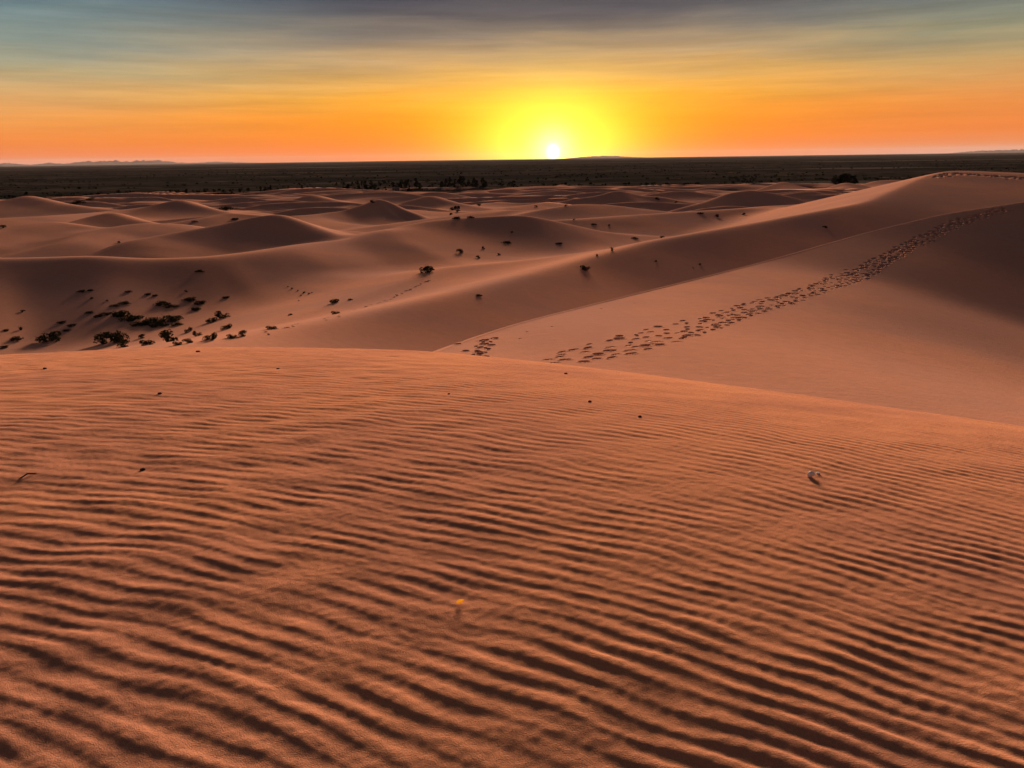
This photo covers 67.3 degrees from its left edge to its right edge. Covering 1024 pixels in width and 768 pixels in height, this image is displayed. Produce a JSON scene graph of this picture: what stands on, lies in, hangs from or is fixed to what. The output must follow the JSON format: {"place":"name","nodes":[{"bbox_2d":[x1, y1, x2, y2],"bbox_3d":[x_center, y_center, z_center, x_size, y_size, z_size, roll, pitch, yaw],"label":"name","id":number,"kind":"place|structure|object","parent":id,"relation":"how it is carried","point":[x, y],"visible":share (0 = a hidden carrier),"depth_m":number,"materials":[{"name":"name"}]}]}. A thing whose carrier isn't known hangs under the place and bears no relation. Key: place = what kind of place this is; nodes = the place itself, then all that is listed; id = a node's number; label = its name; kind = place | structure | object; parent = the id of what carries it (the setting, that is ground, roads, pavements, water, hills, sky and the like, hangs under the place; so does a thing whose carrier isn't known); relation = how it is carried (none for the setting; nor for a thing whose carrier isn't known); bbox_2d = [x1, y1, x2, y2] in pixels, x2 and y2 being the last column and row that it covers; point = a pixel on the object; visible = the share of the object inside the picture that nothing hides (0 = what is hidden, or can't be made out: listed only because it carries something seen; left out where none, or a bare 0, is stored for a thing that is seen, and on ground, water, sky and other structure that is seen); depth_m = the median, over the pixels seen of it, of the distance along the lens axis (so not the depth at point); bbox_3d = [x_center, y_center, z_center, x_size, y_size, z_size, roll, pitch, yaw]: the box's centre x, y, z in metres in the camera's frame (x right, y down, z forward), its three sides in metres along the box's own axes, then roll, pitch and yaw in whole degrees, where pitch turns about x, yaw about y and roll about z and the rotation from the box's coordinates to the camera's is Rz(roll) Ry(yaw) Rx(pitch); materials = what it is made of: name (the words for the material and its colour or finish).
{"place":"outdoors","nodes":[
{"label":"outdoors","id":0,"kind":"place"},
{"bbox_2d":[0,160,246,165],"bbox_3d":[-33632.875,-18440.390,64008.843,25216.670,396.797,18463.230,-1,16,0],"label":"mountains","id":1,"kind":"structure","parent":0,"point":[117,162],"depth_m":62157.65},
{"bbox_2d":[0,347,1023,767],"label":"foreground dune","id":2,"kind":"structure","parent":0,"point":[274,557],"depth_m":2.91,"materials":[{"name":"orange sand"}]},
{"bbox_2d":[0,171,1023,425],"bbox_3d":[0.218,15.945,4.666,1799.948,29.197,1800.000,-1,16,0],"label":"dune field","id":3,"kind":"structure","parent":0,"point":[906,295],"depth_m":81.70,"materials":[{"name":"brown sand"}]},
{"bbox_2d":[9,336,23,340],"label":"scrub mat","id":4,"kind":"object","parent":3,"relation":"on","point":[17,338],"visible":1,"depth_m":73.65,"materials":[{"name":"green plant"}]},
{"bbox_2d":[33,330,61,342],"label":"desert shrub","id":5,"kind":"object","parent":3,"relation":"on","point":[52,336],"visible":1,"depth_m":74.25,"materials":[{"name":"green plant"}]},
{"bbox_2d":[93,332,111,344],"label":"desert shrub","id":6,"kind":"object","parent":3,"relation":"on","point":[103,339],"visible":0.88,"depth_m":71.90,"materials":[{"name":"green plant"}]},
{"bbox_2d":[104,330,129,342],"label":"desert shrub","id":7,"kind":"object","parent":3,"relation":"on","point":[118,337],"visible":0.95,"depth_m":71.72,"materials":[{"name":"green plant"}]},
{"bbox_2d":[110,309,130,316],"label":"scrub mat","id":8,"kind":"object","parent":3,"relation":"on","point":[123,312],"visible":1,"depth_m":81.23,"materials":[{"name":"green plant"}]},
{"bbox_2d":[116,340,129,347],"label":"desert shrub","id":9,"kind":"object","parent":3,"relation":"on","point":[123,342],"visible":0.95,"depth_m":67.73,"materials":[{"name":"green plant"}]},
{"bbox_2d":[118,313,142,321],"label":"scrub mat","id":10,"kind":"object","parent":3,"relation":"on","point":[131,317],"visible":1,"depth_m":80.52,"materials":[{"name":"green plant"}]},
{"bbox_2d":[129,321,147,326],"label":"scrub mat","id":11,"kind":"object","parent":3,"relation":"on","point":[138,323],"visible":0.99,"depth_m":78.95,"materials":[{"name":"green plant"}]},
{"bbox_2d":[139,339,154,345],"bbox_3d":[-23.626,-2.718,49.909,0.930,0.596,0.866,4,17,15],"label":"desert shrub","id":12,"kind":"object","parent":3,"relation":"on","point":[148,342],"visible":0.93,"depth_m":49.81,"materials":[{"name":"green plant"}]},
{"bbox_2d":[138,316,164,324],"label":"scrub mat","id":13,"kind":"object","parent":3,"relation":"on","point":[149,320],"visible":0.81,"depth_m":79.84,"materials":[{"name":"green plant"}]},
{"bbox_2d":[148,318,169,327],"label":"scrub mat","id":14,"kind":"object","parent":3,"relation":"on","point":[158,324],"visible":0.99,"depth_m":78.70,"materials":[{"name":"green plant"}]},
{"bbox_2d":[155,299,169,305],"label":"scrub mat","id":15,"kind":"object","parent":3,"relation":"on","point":[160,303],"visible":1,"depth_m":86.54,"materials":[{"name":"green plant"}]},
{"bbox_2d":[157,329,178,341],"bbox_3d":[-22.899,-3.127,50.910,1.594,1.034,1.314,13,22,40],"label":"desert shrub","id":16,"kind":"object","parent":3,"relation":"on","point":[165,334],"visible":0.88,"depth_m":50.79,"materials":[{"name":"green plant"}]},
{"bbox_2d":[162,303,178,307],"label":"scrub mat","id":17,"kind":"object","parent":3,"relation":"on","point":[171,305],"visible":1,"depth_m":86.43,"materials":[{"name":"green plant"}]},
{"bbox_2d":[159,313,183,321],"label":"scrub mat","id":18,"kind":"object","parent":3,"relation":"on","point":[172,318],"visible":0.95,"depth_m":80.94,"materials":[{"name":"green plant"}]},
{"bbox_2d":[171,321,183,325],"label":"scrub mat","id":19,"kind":"object","parent":3,"relation":"on","point":[176,323],"visible":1,"depth_m":79.06,"materials":[{"name":"green plant"}]},
{"bbox_2d":[182,338,192,342],"bbox_3d":[-17.758,-2.340,42.060,0.652,0.338,0.537,0,16,4],"label":"desert shrub","id":20,"kind":"object","parent":3,"relation":"on","point":[188,341],"visible":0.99,"depth_m":42.04,"materials":[{"name":"green plant"}]},
{"bbox_2d":[181,297,195,301],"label":"scrub mat","id":21,"kind":"object","parent":3,"relation":"on","point":[188,299],"visible":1,"depth_m":89.16,"materials":[{"name":"green plant"}]},
{"bbox_2d":[192,331,202,335],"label":"desert shrub","id":22,"kind":"object","parent":3,"relation":"on","point":[195,333],"visible":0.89,"depth_m":66.54,"materials":[{"name":"green plant"}]},
{"bbox_2d":[193,300,205,304],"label":"scrub mat","id":23,"kind":"object","parent":3,"relation":"on","point":[200,301],"visible":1,"depth_m":88.61,"materials":[{"name":"green plant"}]},
{"bbox_2d":[202,332,217,340],"bbox_3d":[-16.930,-2.633,43.079,0.846,0.526,0.671,-3,16,-7],"label":"desert shrub","id":24,"kind":"object","parent":3,"relation":"on","point":[212,336],"visible":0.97,"depth_m":43.02,"materials":[{"name":"green plant"}]},
{"bbox_2d":[206,317,217,322],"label":"desert shrub","id":25,"kind":"object","parent":3,"relation":"on","point":[208,320],"visible":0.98,"depth_m":78.62,"materials":[{"name":"green plant"}]},
{"bbox_2d":[214,311,229,317],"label":"desert shrub","id":26,"kind":"object","parent":3,"relation":"on","point":[219,314],"visible":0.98,"depth_m":80.48,"materials":[{"name":"green plant"}]},
{"bbox_2d":[220,323,231,329],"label":"desert shrub","id":27,"kind":"object","parent":3,"relation":"on","point":[228,326],"visible":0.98,"depth_m":68.23,"materials":[{"name":"green plant"}]},
{"bbox_2d":[219,205,232,209],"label":"scrub clump","id":28,"kind":"object","parent":3,"relation":"on","point":[225,208],"visible":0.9,"depth_m":339.37,"materials":[{"name":"green plant"}]},
{"bbox_2d":[226,334,237,338],"bbox_3d":[-16.041,-2.738,44.048,0.622,0.343,0.669,-7,17,-21],"label":"desert shrub","id":29,"kind":"object","parent":3,"relation":"on","point":[230,336],"visible":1,"depth_m":44.05,"materials":[{"name":"green plant"}]},
{"bbox_2d":[238,330,246,335],"bbox_3d":[-15.793,-2.963,45.048,0.561,0.442,0.681,3,17,12],"label":"desert shrub","id":30,"kind":"object","parent":3,"relation":"on","point":[242,332],"visible":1,"depth_m":44.91,"materials":[{"name":"green plant"}]},
{"bbox_2d":[265,325,276,328],"bbox_3d":[-15.176,-3.578,48.647,0.735,0.329,0.684,14,22,41],"label":"desert shrub","id":31,"kind":"object","parent":3,"relation":"on","point":[270,327],"visible":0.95,"depth_m":48.61,"materials":[{"name":"green plant"}]},
{"bbox_2d":[329,298,338,302],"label":"desert shrub","id":32,"kind":"object","parent":3,"relation":"on","point":[333,301],"visible":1,"depth_m":74.98,"materials":[{"name":"green plant"}]},
{"bbox_2d":[400,179,407,187],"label":"oasis tree","id":33,"kind":"object","parent":3,"relation":"on","point":[405,183],"visible":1,"depth_m":772.34,"materials":[{"name":"green plant"}]},
{"bbox_2d":[419,264,433,272],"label":"desert shrub","id":34,"kind":"object","parent":3,"relation":"on","point":[425,269],"visible":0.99,"depth_m":93.68,"materials":[{"name":"green plant"}]},
{"bbox_2d":[448,177,452,185],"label":"conical tree","id":35,"kind":"object","parent":3,"relation":"on","point":[449,181],"visible":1,"depth_m":772.42,"materials":[{"name":"green plant"}]},
{"bbox_2d":[458,176,462,186],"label":"conical tree","id":36,"kind":"object","parent":3,"relation":"on","point":[460,180],"visible":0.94,"depth_m":797.08,"materials":[{"name":"green plant"}]},
{"bbox_2d":[471,177,477,187],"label":"conical tree","id":37,"kind":"object","parent":3,"relation":"on","point":[473,182],"visible":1,"depth_m":788.25,"materials":[{"name":"green plant"}]},
{"bbox_2d":[479,177,485,187],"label":"conical tree","id":38,"kind":"object","parent":3,"relation":"on","point":[482,180],"visible":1,"depth_m":777.53,"materials":[{"name":"green plant"}]},
{"bbox_2d":[580,265,589,270],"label":"desert shrub","id":39,"kind":"object","parent":3,"relation":"on","point":[583,267],"visible":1,"depth_m":85.15,"materials":[{"name":"green plant"}]},
{"bbox_2d":[831,177,837,184],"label":"oasis tree","id":40,"kind":"object","parent":3,"relation":"on","point":[834,179],"visible":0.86,"depth_m":755.17,"materials":[{"name":"green plant"}]},
{"bbox_2d":[837,173,851,183],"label":"oasis tree","id":41,"kind":"object","parent":3,"relation":"on","point":[840,180],"visible":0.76,"depth_m":752.23,"materials":[{"name":"green plant"}]},
{"bbox_2d":[840,173,852,182],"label":"oasis tree","id":42,"kind":"object","parent":3,"relation":"on","point":[846,175],"visible":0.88,"depth_m":744.22,"materials":[{"name":"green plant"}]},
{"bbox_2d":[847,176,856,182],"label":"oasis tree","id":43,"kind":"object","parent":3,"relation":"on","point":[852,181],"visible":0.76,"depth_m":742.26,"materials":[{"name":"green plant"}]},
{"bbox_2d":[0,152,1023,198],"bbox_3d":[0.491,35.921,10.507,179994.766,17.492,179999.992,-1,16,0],"label":"desert plain","id":44,"kind":"structure","parent":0,"point":[227,173],"depth_m":1849.90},
{"bbox_2d":[0,158,1022,197],"bbox_3d":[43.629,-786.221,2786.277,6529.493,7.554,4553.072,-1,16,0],"label":"plain scrub","id":45,"kind":"object","parent":44,"relation":"on","point":[409,189],"visible":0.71,"depth_m":1091.12,"materials":[{"name":"green plant"}]},
{"bbox_2d":[0,0,1023,164],"label":"sky","id":46,"kind":"structure","parent":0,"point":[178,81],"materials":[{"name":"orange"}]},
{"bbox_2d":[562,155,647,158],"bbox_3d":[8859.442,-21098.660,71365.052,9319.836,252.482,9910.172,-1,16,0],"label":"hills","id":47,"kind":"structure","parent":0,"point":[602,156],"depth_m":68186.38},
{"bbox_2d":[807,471,814,477],"bbox_3d":[1.477,0.447,3.795,0.043,0.038,0.027,-7,17,-19],"label":"broken shell","id":48,"kind":"object","parent":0,"point":[810,474],"visible":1,"depth_m":3.79},
{"bbox_2d":[958,149,1023,152],"bbox_3d":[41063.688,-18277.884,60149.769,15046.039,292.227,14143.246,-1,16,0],"label":"mesa","id":49,"kind":"structure","parent":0,"point":[1005,151],"depth_m":59125.18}
]}

